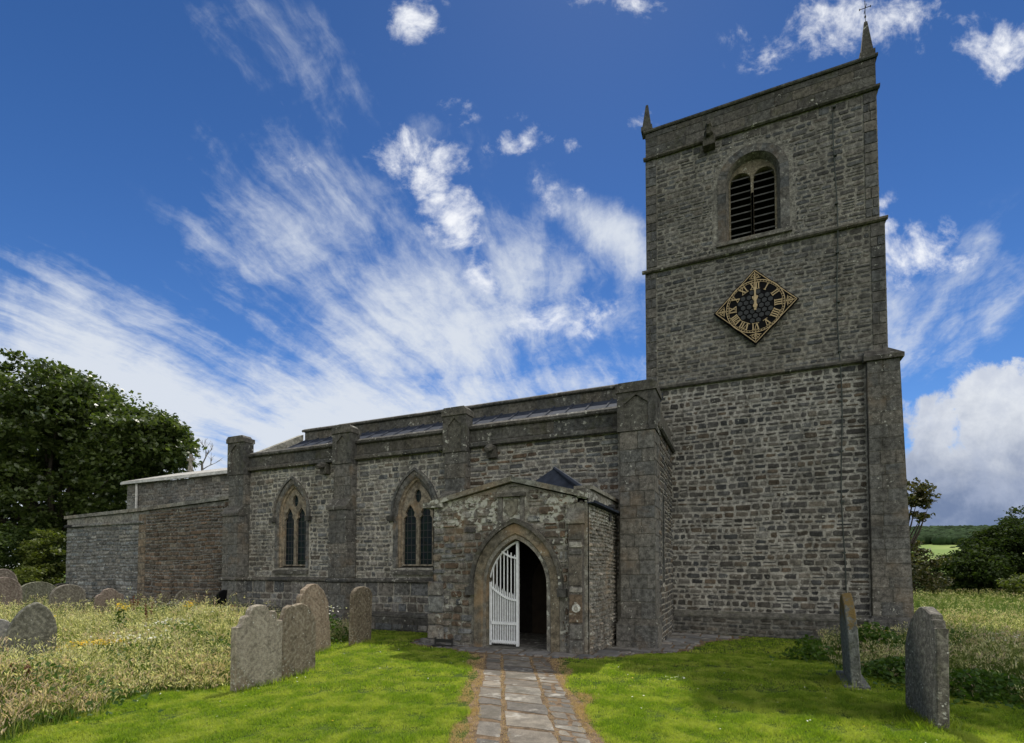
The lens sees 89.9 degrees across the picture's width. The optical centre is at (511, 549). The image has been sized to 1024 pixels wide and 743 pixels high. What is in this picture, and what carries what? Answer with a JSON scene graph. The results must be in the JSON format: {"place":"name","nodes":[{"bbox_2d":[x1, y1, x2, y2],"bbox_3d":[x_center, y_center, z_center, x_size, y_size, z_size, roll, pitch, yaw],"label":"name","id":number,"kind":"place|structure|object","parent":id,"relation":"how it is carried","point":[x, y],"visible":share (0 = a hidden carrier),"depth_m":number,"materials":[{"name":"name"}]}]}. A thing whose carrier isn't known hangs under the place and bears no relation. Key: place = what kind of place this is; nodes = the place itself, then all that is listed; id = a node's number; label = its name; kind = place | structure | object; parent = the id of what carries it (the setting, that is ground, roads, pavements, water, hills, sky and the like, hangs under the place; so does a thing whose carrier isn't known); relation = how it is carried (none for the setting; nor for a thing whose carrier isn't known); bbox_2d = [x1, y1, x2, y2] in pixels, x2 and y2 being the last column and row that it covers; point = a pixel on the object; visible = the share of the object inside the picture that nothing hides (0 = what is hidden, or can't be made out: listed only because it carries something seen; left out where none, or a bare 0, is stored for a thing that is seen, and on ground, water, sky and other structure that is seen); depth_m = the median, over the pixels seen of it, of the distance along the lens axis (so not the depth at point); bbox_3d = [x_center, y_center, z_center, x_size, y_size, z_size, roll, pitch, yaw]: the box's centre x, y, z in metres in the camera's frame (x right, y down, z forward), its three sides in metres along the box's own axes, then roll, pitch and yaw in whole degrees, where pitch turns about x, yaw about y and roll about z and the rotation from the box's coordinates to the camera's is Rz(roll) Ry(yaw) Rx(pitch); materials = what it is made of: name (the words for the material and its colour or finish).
{"place":"outdoors","nodes":[
{"label":"outdoors","id":0,"kind":"place"},
{"bbox_2d":[0,588,348,742],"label":"meadow grass","id":1,"kind":"structure","parent":0,"point":[180,673],"depth_m":7.55,"materials":[{"name":"green plant"}]},
{"bbox_2d":[0,0,1023,567],"label":"sky","id":2,"kind":"structure","parent":0,"point":[268,222],"materials":[{"name":"blue"}]},
{"bbox_2d":[0,569,1023,742],"bbox_3d":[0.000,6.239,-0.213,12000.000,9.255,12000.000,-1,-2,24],"label":"ground","id":3,"kind":"structure","parent":0,"point":[473,677],"depth_m":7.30,"materials":[{"name":"green plant"}]},
{"bbox_2d":[0,619,9,651],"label":"gravestone","id":4,"kind":"object","parent":3,"relation":"on","point":[4,625],"visible":0.15,"depth_m":8.56,"materials":[{"name":"stone"}]},
{"bbox_2d":[0,569,17,581],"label":"gravestone","id":5,"kind":"object","parent":3,"relation":"on","point":[7,573],"visible":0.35,"depth_m":19.10,"materials":[{"name":"stone"}]},
{"bbox_2d":[0,577,22,612],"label":"gravestone","id":6,"kind":"object","parent":3,"relation":"on","point":[11,589],"visible":0.7,"depth_m":17.09,"materials":[{"name":"stone"}]},
{"bbox_2d":[9,663,32,699],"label":"dock plant","id":7,"kind":"object","parent":3,"relation":"on","point":[28,666],"visible":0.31,"depth_m":5.99,"materials":[{"name":"green plant"}]},
{"bbox_2d":[2,602,56,657],"bbox_3d":[-7.473,1.516,7.954,0.120,1.390,0.611,3,-5,34],"label":"gravestone","id":8,"kind":"object","parent":3,"relation":"on","point":[34,620],"visible":0.53,"depth_m":7.92,"materials":[{"name":"grey stone"}]},
{"bbox_2d":[14,566,47,585],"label":"shrub","id":9,"kind":"object","parent":3,"relation":"on","point":[24,579],"visible":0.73,"depth_m":22.23,"materials":[{"name":"green plant"}]},
{"bbox_2d":[0,521,66,583],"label":"hedge bush","id":10,"kind":"object","parent":3,"relation":"on","point":[9,539],"visible":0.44,"depth_m":24.78,"materials":[{"name":"green plant"}]},
{"bbox_2d":[10,528,66,584],"bbox_3d":[-22.094,0.866,24.383,3.233,3.836,2.819,-1,-2,24],"label":"shrub","id":11,"kind":"object","parent":3,"relation":"on","point":[40,557],"visible":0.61,"depth_m":23.97,"materials":[{"name":"green plant"}]},
{"bbox_2d":[21,582,55,605],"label":"gravestone","id":12,"kind":"object","parent":3,"relation":"on","point":[40,589],"visible":0.33,"depth_m":18.92,"materials":[{"name":"stone"}]},
{"bbox_2d":[48,584,85,613],"bbox_3d":[-14.729,1.799,16.999,0.140,1.280,0.987,1,-1,24],"label":"gravestone","id":13,"kind":"object","parent":3,"relation":"on","point":[76,594],"visible":0.59,"depth_m":16.96,"materials":[{"name":"stone"}]},
{"bbox_2d":[70,640,94,655],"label":"ragwort plant","id":14,"kind":"object","parent":3,"relation":"on","point":[81,644],"visible":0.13,"depth_m":8.58,"materials":[{"name":"yellow plant"}]},
{"bbox_2d":[16,652,148,721],"bbox_3d":[-6.048,1.695,6.855,3.088,0.647,2.834,0,-2,0],"label":"nettle clump","id":15,"kind":"object","parent":3,"relation":"on","point":[120,683],"visible":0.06,"depth_m":6.79,"materials":[{"name":"green plant"}]},
{"bbox_2d":[0,661,178,729],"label":"nettle clump","id":16,"kind":"object","parent":3,"relation":"on","point":[47,663],"visible":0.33,"depth_m":6.06,"materials":[{"name":"green plant"}]},
{"bbox_2d":[92,639,114,662],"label":"ragwort plant","id":17,"kind":"object","parent":3,"relation":"on","point":[102,645],"visible":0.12,"depth_m":8.90,"materials":[{"name":"yellow plant"}]},
{"bbox_2d":[0,348,206,578],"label":"sycamore tree","id":18,"kind":"object","parent":3,"relation":"on","point":[83,435],"visible":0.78,"depth_m":29.75,"materials":[{"name":"green plant"}]},
{"bbox_2d":[93,588,123,615],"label":"gravestone","id":19,"kind":"object","parent":3,"relation":"on","point":[103,596],"visible":0.59,"depth_m":16.88,"materials":[{"name":"stone"}]},
{"bbox_2d":[106,639,124,651],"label":"ragwort plant","id":20,"kind":"object","parent":3,"relation":"on","point":[115,644],"visible":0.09,"depth_m":9.31,"materials":[{"name":"yellow plant"}]},
{"bbox_2d":[112,603,132,637],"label":"ragwort plant","id":21,"kind":"object","parent":3,"relation":"on","point":[118,617],"visible":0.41,"depth_m":11.48,"materials":[{"name":"green plant"}]},
{"bbox_2d":[90,629,170,671],"bbox_3d":[-5.856,1.657,8.022,1.947,0.754,1.823,1,-2,-17],"label":"cow parsley","id":22,"kind":"object","parent":3,"relation":"on","point":[129,661],"visible":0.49,"depth_m":7.96,"materials":[{"name":"green plant"}]},
{"bbox_2d":[129,596,138,615],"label":"dock plant","id":23,"kind":"object","parent":3,"relation":"on","point":[133,602],"visible":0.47,"depth_m":14.04,"materials":[{"name":"green plant"}]},
{"bbox_2d":[144,601,153,623],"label":"dock plant","id":24,"kind":"object","parent":3,"relation":"on","point":[146,613],"visible":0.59,"depth_m":11.92,"materials":[{"name":"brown plant"}]},
{"bbox_2d":[126,656,178,685],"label":"weed clump","id":25,"kind":"object","parent":3,"relation":"on","point":[147,666],"visible":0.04,"depth_m":7.88,"materials":[{"name":"green plant"}]},
{"bbox_2d":[117,603,198,627],"bbox_3d":[-9.116,1.761,12.961,3.842,0.781,3.802,-1,-2,24],"label":"nettle clump","id":26,"kind":"object","parent":3,"relation":"on","point":[153,611],"visible":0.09,"depth_m":12.79,"materials":[{"name":"green plant"}]},
{"bbox_2d":[146,592,170,610],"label":"gravestone","id":27,"kind":"object","parent":3,"relation":"on","point":[163,599],"visible":0.34,"depth_m":17.84,"materials":[{"name":"stone"}]},
{"bbox_2d":[117,618,222,655],"bbox_3d":[-7.031,1.732,10.245,3.047,0.717,3.039,-1,-2,24],"label":"cow parsley","id":28,"kind":"object","parent":3,"relation":"on","point":[163,624],"visible":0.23,"depth_m":10.27,"materials":[{"name":"green plant"}]},
{"bbox_2d":[173,590,194,610],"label":"gravestone","id":29,"kind":"object","parent":3,"relation":"on","point":[181,594],"visible":0.35,"depth_m":17.95,"materials":[{"name":"stone"}]},
{"bbox_2d":[145,621,227,656],"bbox_3d":[-6.203,1.694,9.546,2.286,0.742,2.558,1,-2,-19],"label":"nettle clump","id":30,"kind":"object","parent":3,"relation":"on","point":[183,626],"visible":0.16,"depth_m":9.49,"materials":[{"name":"green plant"}]},
{"bbox_2d":[183,601,198,618],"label":"ragwort plant","id":31,"kind":"object","parent":3,"relation":"on","point":[190,606],"visible":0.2,"depth_m":13.00,"materials":[{"name":"yellow plant"}]},
{"bbox_2d":[185,595,205,606],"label":"gravestone","id":32,"kind":"object","parent":3,"relation":"on","point":[202,599],"visible":0.26,"depth_m":17.00,"materials":[{"name":"stone"}]},
{"bbox_2d":[200,439,221,470],"bbox_3d":[-19.932,-2.149,33.966,1.595,10.518,0.475,0,-2,-2],"label":"bare tree","id":33,"kind":"object","parent":3,"relation":"on","point":[206,454],"visible":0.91,"depth_m":34.01,"materials":[{"name":"grey wood"}]},
{"bbox_2d":[192,606,232,626],"bbox_3d":[-7.225,1.798,12.784,3.150,0.761,3.120,-1,-2,24],"label":"cow parsley","id":34,"kind":"object","parent":3,"relation":"on","point":[214,616],"visible":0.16,"depth_m":12.51,"materials":[{"name":"white plant"}]},
{"bbox_2d":[211,633,230,654],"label":"nettle clump","id":35,"kind":"object","parent":3,"relation":"on","point":[223,641],"visible":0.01,"depth_m":9.52,"materials":[{"name":"green plant"}]},
{"bbox_2d":[215,590,226,610],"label":"gravestone","id":36,"kind":"object","parent":3,"relation":"on","point":[222,595],"visible":0.49,"depth_m":16.07,"materials":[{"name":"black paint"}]},
{"bbox_2d":[230,604,282,691],"bbox_3d":[-3.798,1.534,7.658,0.110,1.420,0.850,-1,-2,22],"label":"gravestone","id":37,"kind":"object","parent":3,"relation":"on","point":[256,645],"visible":0.94,"depth_m":7.57,"materials":[{"name":"stone"}]},
{"bbox_2d":[278,603,315,678],"bbox_3d":[-3.567,1.585,8.496,0.100,1.380,0.849,-1,-2,18],"label":"gravestone","id":38,"kind":"object","parent":3,"relation":"on","point":[298,620],"visible":0.7,"depth_m":8.45,"materials":[{"name":"grey stone"}]},
{"bbox_2d":[296,584,330,651],"bbox_3d":[-4.044,1.508,10.480,0.120,1.610,0.789,-3,1,22],"label":"gravestone","id":39,"kind":"object","parent":3,"relation":"on","point":[313,597],"visible":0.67,"depth_m":10.53,"materials":[{"name":"grey stone"}]},
{"bbox_2d":[329,605,372,643],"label":"daisy plant","id":40,"kind":"object","parent":3,"relation":"on","point":[334,626],"visible":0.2,"depth_m":12.12,"materials":[{"name":"green plant"}]},
{"bbox_2d":[348,586,371,645],"bbox_3d":[-3.462,1.601,11.744,0.110,1.501,0.748,-1,-4,18],"label":"gravestone","id":41,"kind":"object","parent":3,"relation":"on","point":[360,616],"visible":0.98,"depth_m":11.64,"materials":[{"name":"stone"}]},
{"bbox_2d":[64,1,913,654],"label":"church","id":42,"kind":"structure","parent":3,"relation":"on","point":[712,475],"depth_m":13.92,"materials":[{"name":"stone"}]},
{"bbox_2d":[269,476,311,573],"bbox_3d":[-7.293,-0.808,17.165,1.780,3.250,0.480,-1,-2,24],"label":"aisle window","id":43,"kind":"structure","parent":42,"relation":"in","point":[291,516],"depth_m":17.27,"materials":[{"name":"stone"}]},
{"bbox_2d":[387,467,437,574],"bbox_3d":[-2.815,-0.831,15.175,1.820,3.160,0.480,-1,-2,24],"label":"aisle window","id":44,"kind":"structure","parent":42,"relation":"in","point":[412,523],"depth_m":15.29,"materials":[{"name":"stone"}]},
{"bbox_2d":[532,562,546,633],"bbox_3d":[1.086,1.135,13.149,1.200,2.070,0.050,-1,-2,24],"label":"inner door","id":45,"kind":"structure","parent":42,"relation":"in","point":[539,585],"depth_m":13.28,"materials":[{"name":"brown wood"}]},
{"bbox_2d":[661,493,664,586],"bbox_3d":[3.837,-0.280,13.030,0.044,2.450,0.540,-1,-2,24],"label":"lancet window","id":46,"kind":"structure","parent":42,"relation":"in","point":[663,500],"depth_m":13.06,"materials":[{"name":"glass"}]},
{"bbox_2d":[716,142,791,248],"bbox_3d":[6.796,-9.935,14.509,1.900,2.730,0.660,-1,-2,24],"label":"belfry window","id":47,"kind":"structure","parent":42,"relation":"in","point":[754,202],"depth_m":14.54,"materials":[{"name":"stone"}]},
{"bbox_2d":[714,269,798,344],"bbox_3d":[6.643,-6.639,14.015,2.110,2.110,0.140,-1,-2,24],"label":"tower clock","id":48,"kind":"object","parent":42,"relation":"attached to","point":[755,307],"visible":1,"depth_m":13.99,"materials":[{"name":"black paint"}]},
{"bbox_2d":[137,649,925,742],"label":"lawn daisies","id":49,"kind":"object","parent":3,"relation":"on","point":[627,674],"visible":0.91,"depth_m":7.34,"materials":[{"name":"white plant"}]},
{"bbox_2d":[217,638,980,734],"bbox_3d":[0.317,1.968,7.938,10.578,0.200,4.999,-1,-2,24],"label":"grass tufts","id":50,"kind":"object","parent":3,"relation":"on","point":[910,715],"visible":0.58,"depth_m":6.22,"materials":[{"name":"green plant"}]},
{"bbox_2d":[769,634,838,663],"bbox_3d":[5.888,1.947,10.116,1.471,0.578,1.403,-1,-2,24],"label":"weed clump","id":51,"kind":"object","parent":3,"relation":"on","point":[810,649],"visible":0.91,"depth_m":9.97,"materials":[{"name":"green plant"}]},
{"bbox_2d":[836,593,870,690],"bbox_3d":[5.072,1.430,7.704,0.312,1.560,0.928,-4,0,26],"label":"gravestone","id":52,"kind":"object","parent":3,"relation":"on","point":[850,647],"visible":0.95,"depth_m":7.42,"materials":[{"name":"grey stone"}]},
{"bbox_2d":[815,621,904,660],"bbox_3d":[7.354,1.869,10.372,2.242,0.798,2.192,1,-2,-20],"label":"weed clump","id":53,"kind":"object","parent":3,"relation":"on","point":[861,637],"visible":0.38,"depth_m":10.34,"materials":[{"name":"green plant"}]},
{"bbox_2d":[820,655,1004,699],"bbox_3d":[6.239,1.869,8.076,2.530,0.396,2.849,-1,-2,24],"label":"weed clump","id":54,"kind":"object","parent":3,"relation":"on","point":[871,668],"visible":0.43,"depth_m":7.99,"materials":[{"name":"green plant"}]},
{"bbox_2d":[907,477,941,581],"bbox_3d":[18.183,-0.241,23.799,2.711,6.210,2.404,-1,-2,24],"label":"ash sapling","id":55,"kind":"object","parent":3,"relation":"on","point":[919,498],"visible":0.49,"depth_m":23.45,"materials":[{"name":"green plant"}]},
{"bbox_2d":[905,606,949,729],"bbox_3d":[4.782,1.411,5.931,0.115,1.500,0.907,1,-4,20],"label":"gravestone","id":56,"kind":"object","parent":3,"relation":"on","point":[927,666],"visible":0.97,"depth_m":5.73,"materials":[{"name":"grey stone"}]},
{"bbox_2d":[910,538,954,596],"bbox_3d":[24.279,1.087,30.964,4.087,4.246,3.248,0,-2,1],"label":"hawthorn tree","id":57,"kind":"object","parent":3,"relation":"on","point":[920,584],"visible":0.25,"depth_m":30.15,"materials":[{"name":"green plant"}]},
{"bbox_2d":[887,628,994,658],"bbox_3d":[8.491,1.845,9.840,2.855,0.774,3.028,1,-2,-29],"label":"nettle clump","id":58,"kind":"object","parent":3,"relation":"on","point":[952,631],"visible":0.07,"depth_m":9.72,"materials":[{"name":"green plant"}]},
{"bbox_2d":[915,554,981,592],"bbox_3d":[28.961,1.808,34.110,3.834,3.020,3.752,0,-2,-8],"label":"hawthorn tree","id":59,"kind":"object","parent":3,"relation":"on","point":[936,569],"visible":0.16,"depth_m":33.69,"materials":[{"name":"green plant"}]},
{"bbox_2d":[887,668,1023,715],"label":"weed clump","id":60,"kind":"object","parent":3,"relation":"on","point":[1002,680],"visible":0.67,"depth_m":6.78,"materials":[{"name":"green plant"}]},
{"bbox_2d":[934,505,1023,596],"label":"hawthorn tree","id":61,"kind":"object","parent":3,"relation":"on","point":[989,554],"visible":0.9,"depth_m":31.94,"materials":[{"name":"green plant"}]},
{"bbox_2d":[995,573,1023,599],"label":"hawthorn tree","id":62,"kind":"object","parent":3,"relation":"on","point":[1011,588],"visible":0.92,"depth_m":27.10,"materials":[{"name":"green plant"}]},
{"bbox_2d":[462,654,603,742],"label":"path","id":63,"kind":"structure","parent":0,"point":[526,716],"depth_m":6.41,"materials":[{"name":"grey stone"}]},
{"bbox_2d":[410,632,749,659],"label":"pavement","id":64,"kind":"structure","parent":0,"point":[674,642],"depth_m":11.05,"materials":[{"name":"grey stone"}]},
{"bbox_2d":[431,637,457,646],"bbox_3d":[-1.486,2.046,11.256,0.530,0.220,0.240,-1,-2,24],"label":"boot scraper","id":65,"kind":"object","parent":64,"relation":"on","point":[445,641],"visible":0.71,"depth_m":11.24,"materials":[{"name":"metal"}]},
{"bbox_2d":[814,587,1023,703],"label":"meadow grass","id":66,"kind":"structure","parent":0,"point":[1003,656],"depth_m":10.53,"materials":[{"name":"green plant"}]},
{"bbox_2d":[912,544,1006,573],"bbox_3d":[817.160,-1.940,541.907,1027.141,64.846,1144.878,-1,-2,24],"label":"hill","id":67,"kind":"structure","parent":0,"point":[940,549],"depth_m":512.83,"materials":[{"name":"green plant"}]},
{"bbox_2d":[909,525,1021,544],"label":"distant wood","id":68,"kind":"object","parent":67,"relation":"on","point":[941,535],"visible":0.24,"depth_m":577.66,"materials":[{"name":"green plant"}]}
]}

